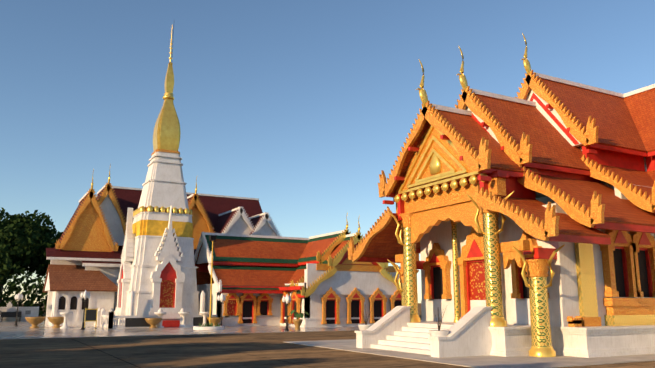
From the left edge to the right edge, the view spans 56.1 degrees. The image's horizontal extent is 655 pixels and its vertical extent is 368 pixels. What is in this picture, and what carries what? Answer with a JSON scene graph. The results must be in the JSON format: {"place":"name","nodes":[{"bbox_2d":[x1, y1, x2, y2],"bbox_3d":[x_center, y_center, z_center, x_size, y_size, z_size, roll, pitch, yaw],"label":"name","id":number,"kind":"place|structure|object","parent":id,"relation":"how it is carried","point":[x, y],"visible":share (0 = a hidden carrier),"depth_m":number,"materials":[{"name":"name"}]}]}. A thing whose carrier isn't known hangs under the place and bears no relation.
{"place":"outdoors","nodes":[
{"label":"outdoors","id":0,"kind":"place"},
{"bbox_2d":[0,320,358,338],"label":"terrace","id":1,"kind":"structure","parent":0,"point":[21,330],"depth_m":36.72,"materials":[{"name":"white stone"}]},
{"bbox_2d":[14,293,22,325],"bbox_3d":[-22.422,9.057,44.462,0.574,2.370,0.538,6,-12,-28],"label":"lamp","id":2,"kind":"object","parent":1,"relation":"on","point":[18,297],"visible":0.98,"depth_m":44.47,"materials":[{"name":"black"}]},
{"bbox_2d":[0,302,38,321],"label":"boundary wall","id":3,"kind":"structure","parent":1,"relation":"on","point":[8,312],"depth_m":54.34,"materials":[{"name":"grey"}]},
{"bbox_2d":[0,253,47,319],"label":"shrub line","id":4,"kind":"object","parent":1,"relation":"on","point":[12,287],"visible":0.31,"depth_m":58.45,"materials":[{"name":"green plant"}]},
{"bbox_2d":[25,317,45,327],"bbox_3d":[-19.264,9.124,40.449,1.260,0.720,1.241,6,-12,-28],"label":"bowl","id":5,"kind":"object","parent":1,"relation":"on","point":[34,322],"visible":0.94,"depth_m":40.13,"materials":[{"name":"gold metal"}]},
{"bbox_2d":[47,317,63,327],"bbox_3d":[-17.883,9.159,40.630,1.260,0.720,1.241,6,-12,-28],"label":"bowl","id":6,"kind":"object","parent":1,"relation":"on","point":[56,321],"visible":0.83,"depth_m":40.28,"materials":[{"name":"gold metal"}]},
{"bbox_2d":[60,312,72,327],"bbox_3d":[-17.053,8.882,39.985,0.800,1.020,0.800,6,-12,-28],"label":"pedestal","id":7,"kind":"object","parent":1,"relation":"on","point":[65,315],"visible":1,"depth_m":39.84,"materials":[{"name":"white stone"}]},
{"bbox_2d":[43,264,117,325],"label":"small building","id":8,"kind":"structure","parent":1,"relation":"on","point":[67,285],"depth_m":45.13,"materials":[{"name":"white paint"}]},
{"bbox_2d":[80,290,89,329],"bbox_3d":[-14.970,7.755,37.834,0.574,2.420,0.538,6,-12,-28],"label":"lamp","id":9,"kind":"object","parent":1,"relation":"on","point":[85,294],"visible":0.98,"depth_m":37.85,"materials":[{"name":"black"}]},
{"bbox_2d":[84,308,97,327],"bbox_3d":[-15.345,8.706,39.809,0.760,1.300,0.600,6,-12,-28],"label":"sign","id":10,"kind":"object","parent":1,"relation":"on","point":[90,314],"visible":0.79,"depth_m":39.83,"materials":[{"name":"black"}]},
{"bbox_2d":[145,318,161,327],"bbox_3d":[-11.427,9.129,40.283,1.134,0.648,1.117,6,-12,-28],"label":"bowl","id":11,"kind":"object","parent":1,"relation":"on","point":[153,322],"visible":0.92,"depth_m":39.98,"materials":[{"name":"gold metal"}]},
{"bbox_2d":[154,312,166,327],"bbox_3d":[-11.132,9.041,40.812,0.800,1.020,0.800,6,-12,-28],"label":"pedestal","id":12,"kind":"object","parent":1,"relation":"on","point":[160,315],"visible":0.85,"depth_m":40.63,"materials":[{"name":"white stone"}]},
{"bbox_2d":[94,25,228,328],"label":"chedi","id":13,"kind":"structure","parent":1,"relation":"on","point":[158,268],"depth_m":43.87,"materials":[{"name":"white paint"}]},
{"bbox_2d":[45,164,281,324],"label":"temple building","id":14,"kind":"structure","parent":1,"relation":"on","point":[92,237],"depth_m":50.88,"materials":[{"name":"tile"}]},
{"bbox_2d":[178,312,189,326],"bbox_3d":[-9.728,9.187,41.566,0.800,1.020,0.800,6,-12,-28],"label":"pedestal","id":15,"kind":"object","parent":1,"relation":"on","point":[183,314],"visible":0.88,"depth_m":41.41,"materials":[{"name":"white stone"}]},
{"bbox_2d":[199,312,209,324],"bbox_3d":[-8.403,9.280,42.053,0.800,1.020,0.800,6,-12,-28],"label":"pedestal","id":16,"kind":"object","parent":1,"relation":"on","point":[204,314],"visible":0.71,"depth_m":41.93,"materials":[{"name":"white stone"}]},
{"bbox_2d":[193,235,223,329],"bbox_3d":[-7.419,6.164,38.907,1.900,5.950,1.900,6,-12,-28],"label":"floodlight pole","id":17,"kind":"object","parent":1,"relation":"on","point":[206,326],"visible":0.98,"depth_m":38.81,"materials":[{"name":"metal"}]},
{"bbox_2d":[207,317,222,325],"bbox_3d":[-7.741,9.510,42.261,1.134,0.648,1.117,6,-12,-28],"label":"bowl","id":18,"kind":"object","parent":1,"relation":"on","point":[214,321],"visible":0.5,"depth_m":41.94,"materials":[{"name":"gold metal"}]},
{"bbox_2d":[217,293,225,325],"bbox_3d":[-6.912,8.274,40.130,0.574,2.270,0.538,6,-12,-28],"label":"lamp","id":19,"kind":"object","parent":1,"relation":"on","point":[221,297],"visible":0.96,"depth_m":40.19,"materials":[{"name":"black"}]},
{"bbox_2d":[282,294,290,330],"bbox_3d":[-2.408,7.711,36.942,0.574,2.170,0.538,6,-12,-28],"label":"lamp","id":20,"kind":"object","parent":1,"relation":"on","point":[287,298],"visible":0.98,"depth_m":36.94,"materials":[{"name":"black"}]},
{"bbox_2d":[194,213,401,326],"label":"temple building","id":21,"kind":"structure","parent":1,"relation":"on","point":[321,280],"depth_m":44.37,"materials":[{"name":"tile"}]},
{"bbox_2d":[288,309,307,329],"bbox_3d":[-1.776,8.461,38.393,1.323,1.244,1.377,6,-12,-28],"label":"pot plant","id":22,"kind":"object","parent":1,"relation":"on","point":[297,321],"visible":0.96,"depth_m":38.10,"materials":[{"name":"green plant"}]},
{"bbox_2d":[0,303,654,367],"bbox_3d":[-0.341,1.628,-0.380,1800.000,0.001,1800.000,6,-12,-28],"label":"ground","id":23,"kind":"structure","parent":0,"point":[255,350],"depth_m":20.39,"materials":[{"name":"grey concrete"}]},
{"bbox_2d":[0,208,12,231],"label":"tree","id":24,"kind":"object","parent":23,"relation":"on","point":[3,212],"visible":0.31,"depth_m":66.26,"materials":[{"name":"green plant"}]},
{"bbox_2d":[0,210,59,300],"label":"tree","id":25,"kind":"object","parent":23,"relation":"on","point":[23,224],"visible":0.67,"depth_m":62.59,"materials":[{"name":"green plant"}]},
{"bbox_2d":[11,225,62,277],"bbox_3d":[-27.296,9.331,65.608,10.636,9.895,11.569,-6,-12,27],"label":"tree","id":26,"kind":"object","parent":23,"relation":"on","point":[47,240],"visible":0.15,"depth_m":63.01,"materials":[{"name":"green plant"}]},
{"bbox_2d":[285,33,654,367],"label":"temple","id":27,"kind":"structure","parent":23,"relation":"on","point":[523,223],"depth_m":21.85,"materials":[{"name":"orange tile"}]},
{"bbox_2d":[358,304,371,330],"bbox_3d":[1.523,5.561,24.270,0.660,1.598,0.660,6,-12,-28],"label":"potted plant","id":28,"kind":"object","parent":27,"relation":"on","point":[365,326],"visible":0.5,"depth_m":24.19,"materials":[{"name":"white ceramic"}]},
{"bbox_2d":[428,306,448,336],"bbox_3d":[3.498,4.610,19.286,0.660,1.581,0.660,6,-12,-28],"label":"potted plant","id":29,"kind":"object","parent":27,"relation":"on","point":[440,333],"visible":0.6,"depth_m":19.11,"materials":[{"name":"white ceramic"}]},
{"bbox_2d":[0,0,654,303],"label":"sky","id":30,"kind":"structure","parent":0,"point":[298,107],"materials":[{"name":"blue"}]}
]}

